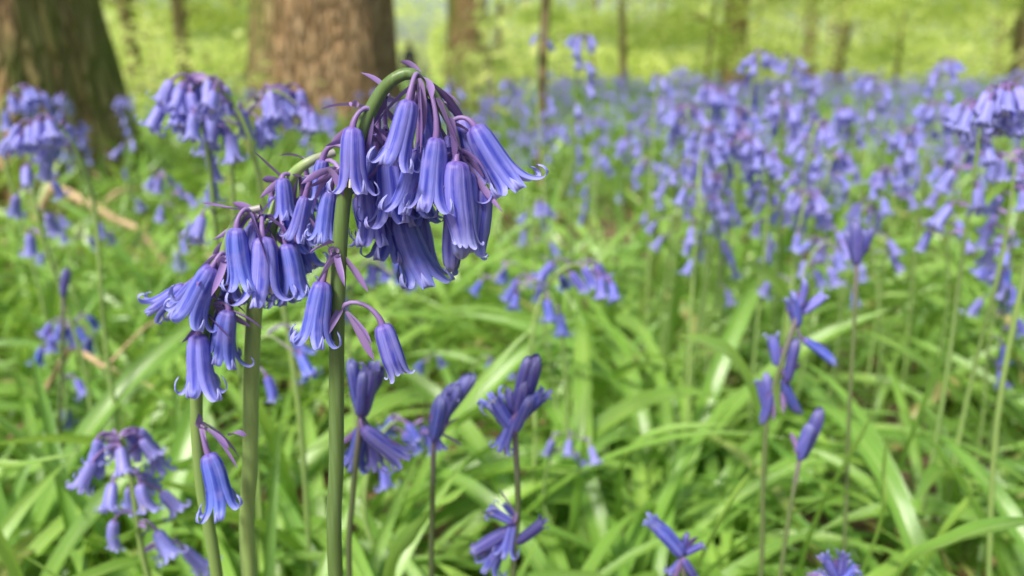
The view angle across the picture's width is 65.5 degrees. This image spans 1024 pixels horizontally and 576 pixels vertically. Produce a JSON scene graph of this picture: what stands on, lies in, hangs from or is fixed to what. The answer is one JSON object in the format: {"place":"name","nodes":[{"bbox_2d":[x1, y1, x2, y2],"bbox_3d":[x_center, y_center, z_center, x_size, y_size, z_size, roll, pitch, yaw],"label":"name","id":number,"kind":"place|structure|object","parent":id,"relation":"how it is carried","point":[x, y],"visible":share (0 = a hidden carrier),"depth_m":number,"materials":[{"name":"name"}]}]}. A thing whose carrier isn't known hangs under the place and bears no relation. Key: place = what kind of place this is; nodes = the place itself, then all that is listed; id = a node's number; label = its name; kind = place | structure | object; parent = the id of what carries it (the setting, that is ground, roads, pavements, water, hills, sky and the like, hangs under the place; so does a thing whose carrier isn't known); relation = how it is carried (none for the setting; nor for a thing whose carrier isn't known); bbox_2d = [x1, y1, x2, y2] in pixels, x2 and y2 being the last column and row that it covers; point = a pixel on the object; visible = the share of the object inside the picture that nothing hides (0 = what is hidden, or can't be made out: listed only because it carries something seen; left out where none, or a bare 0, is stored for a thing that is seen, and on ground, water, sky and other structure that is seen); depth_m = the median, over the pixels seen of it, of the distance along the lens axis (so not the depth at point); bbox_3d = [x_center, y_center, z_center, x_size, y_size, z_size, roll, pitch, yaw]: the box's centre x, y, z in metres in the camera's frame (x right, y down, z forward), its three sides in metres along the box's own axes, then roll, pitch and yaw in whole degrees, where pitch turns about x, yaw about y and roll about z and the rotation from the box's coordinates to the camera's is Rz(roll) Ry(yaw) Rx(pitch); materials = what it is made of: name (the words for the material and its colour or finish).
{"place":"outdoors","nodes":[
{"label":"outdoors","id":0,"kind":"place"},
{"bbox_2d":[0,79,1023,575],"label":"ground","id":1,"kind":"structure","parent":0,"point":[808,517],"depth_m":1.06,"materials":[{"name":"plant"}]},
{"bbox_2d":[0,84,63,411],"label":"bluebell","id":2,"kind":"object","parent":1,"relation":"on","point":[29,103],"visible":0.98,"depth_m":0.71,"materials":[{"name":"plant"}]},
{"bbox_2d":[0,124,103,480],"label":"bluebell","id":3,"kind":"object","parent":1,"relation":"on","point":[53,227],"visible":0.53,"depth_m":0.57,"materials":[{"name":"plant"}]},
{"bbox_2d":[34,211,71,343],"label":"bluebell","id":4,"kind":"object","parent":1,"relation":"on","point":[63,221],"visible":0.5,"depth_m":0.92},
{"bbox_2d":[25,319,91,448],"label":"bluebell","id":5,"kind":"object","parent":1,"relation":"on","point":[66,419],"visible":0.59,"depth_m":0.66,"materials":[{"name":"plant"}]},
{"bbox_2d":[0,113,145,523],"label":"bluebell","id":6,"kind":"object","parent":1,"relation":"on","point":[49,137],"visible":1,"depth_m":0.51,"materials":[{"name":"plant"}]},
{"bbox_2d":[36,313,125,440],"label":"bluebell","id":7,"kind":"object","parent":1,"relation":"on","point":[90,341],"visible":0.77,"depth_m":0.64,"materials":[{"name":"plant"}]},
{"bbox_2d":[0,0,166,236],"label":"oak tree","id":8,"kind":"object","parent":1,"relation":"on","point":[52,49],"visible":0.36,"depth_m":2.16,"materials":[{"name":"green plant"}]},
{"bbox_2d":[7,183,165,264],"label":"fallen branch","id":9,"kind":"object","parent":1,"relation":"on","point":[45,202],"visible":0.54,"depth_m":1.46,"materials":[{"name":"wood"}]},
{"bbox_2d":[6,315,172,439],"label":"fallen branch","id":10,"kind":"object","parent":1,"relation":"on","point":[96,361],"visible":0.45,"depth_m":0.65,"materials":[{"name":"wood"}]},
{"bbox_2d":[67,218,119,379],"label":"bluebell","id":11,"kind":"object","parent":1,"relation":"on","point":[91,241],"visible":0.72,"depth_m":0.82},
{"bbox_2d":[107,137,151,317],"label":"bluebell","id":12,"kind":"object","parent":1,"relation":"on","point":[140,205],"visible":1,"depth_m":1.00,"materials":[{"name":"plant"}]},
{"bbox_2d":[101,0,160,15],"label":"beech tree","id":13,"kind":"object","parent":1,"relation":"on","point":[102,1],"depth_m":12.33,"materials":[{"name":"green plant"}]},
{"bbox_2d":[65,427,221,575],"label":"bluebell","id":14,"kind":"object","parent":1,"relation":"on","point":[138,502],"visible":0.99,"depth_m":0.37,"materials":[{"name":"purple plant"}]},
{"bbox_2d":[14,268,299,575],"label":"bluebell","id":15,"kind":"object","parent":1,"relation":"on","point":[77,556],"visible":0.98,"depth_m":0.53,"materials":[{"name":"plant"}]},
{"bbox_2d":[143,168,201,379],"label":"bluebell","id":16,"kind":"object","parent":1,"relation":"on","point":[179,263],"visible":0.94,"depth_m":0.76,"materials":[{"name":"plant"}]},
{"bbox_2d":[102,0,248,99],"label":"beech tree","id":17,"kind":"object","parent":1,"relation":"on","point":[125,13],"visible":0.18,"depth_m":11.48,"materials":[{"name":"green plant"}]},
{"bbox_2d":[108,0,248,83],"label":"beech tree","id":18,"kind":"object","parent":1,"relation":"on","point":[181,19],"visible":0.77,"depth_m":10.45,"materials":[{"name":"green plant"}]},
{"bbox_2d":[137,203,270,575],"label":"bluebell","id":19,"kind":"object","parent":1,"relation":"on","point":[199,299],"visible":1,"depth_m":0.24,"materials":[{"name":"plant"}]},
{"bbox_2d":[177,107,259,575],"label":"bluebell","id":20,"kind":"object","parent":1,"relation":"on","point":[211,193],"visible":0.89,"depth_m":0.41,"materials":[{"name":"plant"}]},
{"bbox_2d":[134,72,312,575],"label":"bluebell","id":21,"kind":"object","parent":1,"relation":"on","point":[201,95],"visible":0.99,"depth_m":0.42,"materials":[{"name":"plant"}]},
{"bbox_2d":[191,82,326,559],"bbox_3d":[-0.145,0.073,0.505,0.078,0.395,0.052,0,15,0],"label":"bluebell","id":22,"kind":"object","parent":1,"relation":"on","point":[283,105],"visible":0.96,"depth_m":0.46,"materials":[{"name":"plant"}]},
{"bbox_2d":[225,149,335,575],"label":"bluebell","id":23,"kind":"object","parent":1,"relation":"on","point":[292,263],"visible":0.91,"depth_m":0.24,"materials":[{"name":"green plant"}]},
{"bbox_2d":[243,324,322,575],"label":"bluebell","id":24,"kind":"object","parent":1,"relation":"on","point":[306,368],"visible":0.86,"depth_m":0.42,"materials":[{"name":"plant"}]},
{"bbox_2d":[164,0,444,41],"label":"beech tree","id":25,"kind":"object","parent":1,"relation":"on","point":[436,38],"depth_m":12.85,"materials":[{"name":"green plant"}]},
{"bbox_2d":[298,113,335,283],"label":"bluebell","id":26,"kind":"object","parent":1,"relation":"on","point":[329,130],"visible":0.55,"depth_m":0.88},
{"bbox_2d":[245,0,403,140],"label":"oak tree","id":27,"kind":"object","parent":1,"relation":"on","point":[334,45],"visible":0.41,"depth_m":4.15,"materials":[{"name":"brown plant"}]},
{"bbox_2d":[103,0,573,143],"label":"undergrowth","id":28,"kind":"object","parent":1,"relation":"on","point":[470,63],"visible":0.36,"depth_m":3.99,"materials":[{"name":"green plant"}]},
{"bbox_2d":[344,358,417,575],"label":"bluebell","id":29,"kind":"object","parent":1,"relation":"on","point":[364,384],"visible":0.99,"depth_m":0.31,"materials":[{"name":"plant"}]},
{"bbox_2d":[345,254,418,534],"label":"bluebell","id":30,"kind":"object","parent":1,"relation":"on","point":[374,271],"visible":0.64,"depth_m":0.52,"materials":[{"name":"plant"}]},
{"bbox_2d":[362,414,440,575],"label":"bluebell","id":31,"kind":"object","parent":1,"relation":"on","point":[411,432],"visible":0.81,"depth_m":0.46,"materials":[{"name":"plant"}]},
{"bbox_2d":[413,354,447,554],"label":"bluebell","id":32,"kind":"object","parent":1,"relation":"on","point":[420,367],"visible":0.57,"depth_m":0.65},
{"bbox_2d":[440,84,467,327],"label":"bluebell","id":33,"kind":"object","parent":1,"relation":"on","point":[460,92],"visible":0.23,"depth_m":1.06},
{"bbox_2d":[445,0,488,100],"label":"oak tree","id":34,"kind":"object","parent":1,"relation":"on","point":[458,20],"visible":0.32,"depth_m":10.73,"materials":[{"name":"brown plant"}]},
{"bbox_2d":[470,354,515,520],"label":"bluebell","id":35,"kind":"object","parent":1,"relation":"on","point":[512,375],"visible":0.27,"depth_m":0.64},
{"bbox_2d":[0,127,1017,372],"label":"grass stems","id":36,"kind":"object","parent":1,"relation":"on","point":[676,301],"visible":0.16,"depth_m":1.53,"materials":[{"name":"green plant"}]},
{"bbox_2d":[0,60,1023,575],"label":"bluebell","id":37,"kind":"object","parent":1,"relation":"on","point":[44,512],"depth_m":0.60,"materials":[{"name":"plant"}]},
{"bbox_2d":[0,261,1023,575],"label":"bluebell","id":38,"kind":"object","parent":1,"relation":"on","point":[410,533],"depth_m":0.43,"materials":[{"name":"plant"}]},
{"bbox_2d":[0,99,1023,332],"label":"bluebell leaves","id":39,"kind":"object","parent":1,"relation":"on","point":[193,184],"visible":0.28,"depth_m":2.04,"materials":[{"name":"green plant"}]},
{"bbox_2d":[467,261,557,410],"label":"bluebell","id":40,"kind":"object","parent":1,"relation":"on","point":[501,275],"visible":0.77,"depth_m":0.61,"materials":[{"name":"plant"}]},
{"bbox_2d":[32,65,1023,271],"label":"bluebell drift","id":41,"kind":"object","parent":1,"relation":"on","point":[898,118],"visible":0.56,"depth_m":2.42,"materials":[{"name":"purple plant"}]},
{"bbox_2d":[499,273,574,519],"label":"bluebell","id":42,"kind":"object","parent":1,"relation":"on","point":[511,295],"visible":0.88,"depth_m":0.57,"materials":[{"name":"plant"}]},
{"bbox_2d":[52,73,1023,379],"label":"bluebell drift","id":43,"kind":"object","parent":1,"relation":"on","point":[62,101],"visible":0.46,"depth_m":1.31,"materials":[{"name":"plant"}]},
{"bbox_2d":[514,198,561,437],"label":"bluebell","id":44,"kind":"object","parent":1,"relation":"on","point":[546,209],"visible":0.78,"depth_m":0.81,"materials":[{"name":"plant"}]},
{"bbox_2d":[534,0,549,204],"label":"beech sapling","id":45,"kind":"object","parent":1,"relation":"on","point":[543,50],"visible":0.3,"depth_m":2.22,"materials":[{"name":"brown plant"}]},
{"bbox_2d":[529,30,557,431],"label":"bluebell","id":46,"kind":"object","parent":1,"relation":"on","point":[551,107],"visible":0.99,"depth_m":0.78,"materials":[{"name":"plant"}]},
{"bbox_2d":[491,0,622,89],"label":"beech tree","id":47,"kind":"object","parent":1,"relation":"on","point":[500,9],"visible":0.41,"depth_m":8.98,"materials":[{"name":"green plant"}]},
{"bbox_2d":[102,0,1015,92],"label":"distant woodland","id":48,"kind":"object","parent":1,"relation":"on","point":[810,38],"visible":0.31,"depth_m":25.12,"materials":[{"name":"green plant"}]},
{"bbox_2d":[129,85,992,157],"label":"bluebell leaves","id":49,"kind":"object","parent":1,"relation":"on","point":[581,101],"visible":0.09,"depth_m":6.25,"materials":[{"name":"green plant"}]},
{"bbox_2d":[125,76,1011,101],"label":"bluebell leaves","id":50,"kind":"object","parent":1,"relation":"on","point":[611,84],"visible":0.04,"depth_m":20.77,"materials":[{"name":"green plant"}]},
{"bbox_2d":[127,75,1012,93],"bbox_3d":[-0.386,-5.942,23.328,56.947,0.682,23.890,0,15,0],"label":"bluebell drift","id":51,"kind":"object","parent":1,"relation":"on","point":[243,77],"visible":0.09,"depth_m":16.70,"materials":[{"name":"purple plant"}]},
{"bbox_2d":[436,511,705,575],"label":"bluebell","id":52,"kind":"object","parent":1,"relation":"on","point":[667,536],"visible":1,"depth_m":0.34,"materials":[{"name":"plant"}]},
{"bbox_2d":[539,429,604,534],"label":"bluebell","id":53,"kind":"object","parent":1,"relation":"on","point":[548,451],"visible":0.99,"depth_m":0.54,"materials":[{"name":"plant"}]},
{"bbox_2d":[521,258,623,565],"bbox_3d":[0.038,0.115,0.570,0.071,0.281,0.050,0,15,0],"label":"bluebell","id":54,"kind":"object","parent":1,"relation":"on","point":[600,276],"visible":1,"depth_m":0.54,"materials":[{"name":"plant"}]},
{"bbox_2d":[489,0,658,50],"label":"beech tree","id":55,"kind":"object","parent":1,"relation":"on","point":[571,26],"visible":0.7,"depth_m":15.46,"materials":[{"name":"green plant"}]},
{"bbox_2d":[557,119,592,307],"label":"bluebell","id":56,"kind":"object","parent":1,"relation":"on","point":[568,139],"visible":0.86,"depth_m":0.99,"materials":[{"name":"plant"}]},
{"bbox_2d":[132,67,1023,132],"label":"bluebell drift","id":57,"kind":"object","parent":1,"relation":"on","point":[684,84],"visible":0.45,"depth_m":6.57,"materials":[{"name":"purple plant"}]},
{"bbox_2d":[564,32,598,328],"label":"bluebell","id":58,"kind":"object","parent":1,"relation":"on","point":[575,47],"visible":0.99,"depth_m":0.82,"materials":[{"name":"plant"}]},
{"bbox_2d":[577,153,614,305],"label":"bluebell","id":59,"kind":"object","parent":1,"relation":"on","point":[602,161],"visible":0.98,"depth_m":1.00,"materials":[{"name":"plant"}]},
{"bbox_2d":[619,0,626,91],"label":"beech tree","id":60,"kind":"object","parent":1,"relation":"on","point":[622,47],"visible":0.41,"depth_m":13.35,"materials":[{"name":"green plant"}]},
{"bbox_2d":[612,134,642,288],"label":"bluebell","id":61,"kind":"object","parent":1,"relation":"on","point":[622,144],"visible":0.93,"depth_m":1.10,"materials":[{"name":"plant"}]},
{"bbox_2d":[630,73,677,379],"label":"bluebell","id":62,"kind":"object","parent":1,"relation":"on","point":[655,83],"visible":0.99,"depth_m":0.83,"materials":[{"name":"plant"}]},
{"bbox_2d":[586,0,748,89],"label":"beech tree","id":63,"kind":"object","parent":1,"relation":"on","point":[725,74],"visible":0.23,"depth_m":14.31,"materials":[{"name":"green plant"}]},
{"bbox_2d":[643,158,697,361],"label":"bluebell","id":64,"kind":"object","parent":1,"relation":"on","point":[673,178],"visible":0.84,"depth_m":0.81,"materials":[{"name":"plant"}]},
{"bbox_2d":[383,337,985,575],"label":"bluebell","id":65,"kind":"object","parent":1,"relation":"on","point":[645,485],"depth_m":0.59,"materials":[{"name":"plant"}]},
{"bbox_2d":[660,102,715,367],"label":"bluebell","id":66,"kind":"object","parent":1,"relation":"on","point":[671,117],"visible":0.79,"depth_m":0.74,"materials":[{"name":"plant"}]},
{"bbox_2d":[669,124,731,432],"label":"bluebell","id":67,"kind":"object","parent":1,"relation":"on","point":[712,139],"visible":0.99,"depth_m":0.66,"materials":[{"name":"plant"}]},
{"bbox_2d":[676,171,733,422],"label":"bluebell","id":68,"kind":"object","parent":1,"relation":"on","point":[687,269],"visible":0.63,"depth_m":0.73,"materials":[{"name":"plant"}]},
{"bbox_2d":[691,83,739,416],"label":"bluebell","id":69,"kind":"object","parent":1,"relation":"on","point":[716,99],"visible":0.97,"depth_m":0.80,"materials":[{"name":"plant"}]},
{"bbox_2d":[705,204,746,377],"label":"bluebell","id":70,"kind":"object","parent":1,"relation":"on","point":[730,259],"visible":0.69,"depth_m":0.76,"materials":[{"name":"plant"}]},
{"bbox_2d":[618,0,838,86],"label":"beech tree","id":71,"kind":"object","parent":1,"relation":"on","point":[711,32],"visible":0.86,"depth_m":10.31,"materials":[{"name":"green plant"}]},
{"bbox_2d":[690,105,767,408],"bbox_3d":[0.193,0.026,0.730,0.055,0.378,0.041,0,15,0],"label":"bluebell","id":72,"kind":"object","parent":1,"relation":"on","point":[732,123],"visible":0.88,"depth_m":0.70,"materials":[{"name":"plant"}]},
{"bbox_2d":[592,0,869,59],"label":"beech tree","id":73,"kind":"object","parent":1,"relation":"on","point":[648,44],"visible":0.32,"depth_m":17.54,"materials":[{"name":"green plant"}]},
{"bbox_2d":[717,49,776,338],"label":"bluebell","id":74,"kind":"object","parent":1,"relation":"on","point":[753,65],"visible":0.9,"depth_m":0.78,"materials":[{"name":"plant"}]},
{"bbox_2d":[717,130,782,440],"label":"bluebell","id":75,"kind":"object","parent":1,"relation":"on","point":[755,146],"visible":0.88,"depth_m":0.67,"materials":[{"name":"plant"}]},
{"bbox_2d":[678,406,823,575],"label":"bluebell","id":76,"kind":"object","parent":1,"relation":"on","point":[808,436],"visible":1,"depth_m":0.39,"materials":[{"name":"plant"}]},
{"bbox_2d":[739,151,796,435],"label":"bluebell","id":77,"kind":"object","parent":1,"relation":"on","point":[752,188],"visible":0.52,"depth_m":0.71,"materials":[{"name":"plant"}]},
{"bbox_2d":[755,98,803,380],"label":"bluebell","id":78,"kind":"object","parent":1,"relation":"on","point":[770,113],"visible":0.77,"depth_m":0.74,"materials":[{"name":"plant"}]},
{"bbox_2d":[764,52,814,335],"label":"bluebell","id":79,"kind":"object","parent":1,"relation":"on","point":[783,67],"visible":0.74,"depth_m":0.83,"materials":[{"name":"plant"}]},
{"bbox_2d":[757,188,833,522],"bbox_3d":[0.239,0.069,0.692,0.055,0.312,0.054,0,15,0],"label":"bluebell","id":80,"kind":"object","parent":1,"relation":"on","point":[819,207],"visible":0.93,"depth_m":0.66,"materials":[{"name":"plant"}]},
{"bbox_2d":[765,117,842,449],"bbox_3d":[0.256,0.032,0.728,0.057,0.368,0.048,0,15,0],"label":"bluebell","id":81,"kind":"object","parent":1,"relation":"on","point":[827,136],"visible":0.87,"depth_m":0.69,"materials":[{"name":"plant"}]},
{"bbox_2d":[668,220,961,575],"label":"bluebell","id":82,"kind":"object","parent":1,"relation":"on","point":[858,239],"visible":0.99,"depth_m":0.45,"materials":[{"name":"plant"}]},
{"bbox_2d":[780,236,865,545],"bbox_3d":[0.255,0.093,0.668,0.060,0.276,0.040,0,15,0],"label":"bluebell","id":83,"kind":"object","parent":1,"relation":"on","point":[837,258],"visible":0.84,"depth_m":0.63,"materials":[{"name":"plant"}]},
{"bbox_2d":[786,149,860,439],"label":"bluebell","id":84,"kind":"object","parent":1,"relation":"on","point":[847,164],"visible":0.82,"depth_m":0.68,"materials":[{"name":"plant"}]},
{"bbox_2d":[792,549,862,575],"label":"bluebell","id":85,"kind":"object","parent":1,"relation":"on","point":[839,566],"visible":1,"depth_m":0.34,"materials":[{"name":"plant"}]},
{"bbox_2d":[687,278,997,575],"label":"bluebell","id":86,"kind":"object","parent":1,"relation":"on","point":[798,307],"visible":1,"depth_m":0.41,"materials":[{"name":"plant"}]},
{"bbox_2d":[831,106,868,453],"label":"bluebell","id":87,"kind":"object","parent":1,"relation":"on","point":[845,117],"visible":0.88,"depth_m":0.80,"materials":[{"name":"plant"}]},
{"bbox_2d":[825,201,885,413],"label":"bluebell","id":88,"kind":"object","parent":1,"relation":"on","point":[862,276],"visible":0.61,"depth_m":0.74,"materials":[{"name":"plant"}]},
{"bbox_2d":[841,74,893,399],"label":"bluebell","id":89,"kind":"object","parent":1,"relation":"on","point":[870,85],"visible":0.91,"depth_m":0.88,"materials":[{"name":"plant"}]},
{"bbox_2d":[846,163,907,491],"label":"bluebell","id":90,"kind":"object","parent":1,"relation":"on","point":[880,178],"visible":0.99,"depth_m":0.70,"materials":[{"name":"plant"}]},
{"bbox_2d":[862,124,928,409],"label":"bluebell","id":91,"kind":"object","parent":1,"relation":"on","point":[899,141],"visible":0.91,"depth_m":0.75,"materials":[{"name":"plant"}]},
{"bbox_2d":[775,0,1023,89],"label":"beech tree","id":92,"kind":"object","parent":1,"relation":"on","point":[849,27],"visible":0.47,"depth_m":14.34,"materials":[{"name":"green plant"}]},
{"bbox_2d":[802,0,1023,86],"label":"beech tree","id":93,"kind":"object","parent":1,"relation":"on","point":[1021,57],"visible":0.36,"depth_m":12.49,"materials":[{"name":"brown plant"}]},
{"bbox_2d":[803,0,1023,89],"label":"beech tree","id":94,"kind":"object","parent":1,"relation":"on","point":[881,7],"visible":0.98,"depth_m":11.21,"materials":[{"name":"green plant"}]},
{"bbox_2d":[825,0,1023,85],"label":"beech tree","id":95,"kind":"object","parent":1,"relation":"on","point":[1018,28],"visible":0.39,"depth_m":17.35,"materials":[{"name":"green plant"}]},
{"bbox_2d":[894,99,955,456],"bbox_3d":[0.414,-0.002,0.833,0.051,0.382,0.055,0,15,0],"label":"bluebell","id":96,"kind":"object","parent":1,"relation":"on","point":[921,109],"visible":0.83,"depth_m":0.80,"materials":[{"name":"plant"}]},
{"bbox_2d":[906,58,965,407],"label":"bluebell","id":97,"kind":"object","parent":1,"relation":"on","point":[958,66],"visible":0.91,"depth_m":0.82,"materials":[{"name":"plant"}]},
{"bbox_2d":[907,145,983,489],"bbox_3d":[0.393,0.041,0.735,0.048,0.346,0.062,0,15,0],"label":"bluebell","id":98,"kind":"object","parent":1,"relation":"on","point":[968,158],"visible":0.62,"depth_m":0.71,"materials":[{"name":"plant"}]},
{"bbox_2d":[907,98,1012,575],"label":"bluebell","id":99,"kind":"object","parent":1,"relation":"on","point":[975,200],"visible":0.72,"depth_m":0.48,"materials":[{"name":"plant"}]},
{"bbox_2d":[936,147,1023,555],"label":"bluebell","id":100,"kind":"object","parent":1,"relation":"on","point":[985,230],"visible":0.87,"depth_m":0.52,"materials":[{"name":"plant"}]},
{"bbox_2d":[951,81,1023,575],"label":"bluebell","id":101,"kind":"object","parent":1,"relation":"on","point":[999,110],"visible":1,"depth_m":0.40,"materials":[{"name":"plant"}]},
{"bbox_2d":[958,260,1023,563],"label":"bluebell","id":102,"kind":"object","parent":1,"relation":"on","point":[982,273],"visible":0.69,"depth_m":0.63,"materials":[{"name":"plant"}]},
{"bbox_2d":[959,227,1023,562],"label":"bluebell","id":103,"kind":"object","parent":1,"relation":"on","point":[975,307],"visible":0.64,"depth_m":0.62,"materials":[{"name":"plant"}]},
{"bbox_2d":[979,0,1023,48],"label":"beech tree","id":104,"kind":"object","parent":1,"relation":"on","point":[1021,17],"visible":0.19,"depth_m":14.29,"materials":[{"name":"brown plant"}]},
{"bbox_2d":[103,0,1012,78],"label":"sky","id":105,"kind":"structure","parent":0,"point":[405,33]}
]}

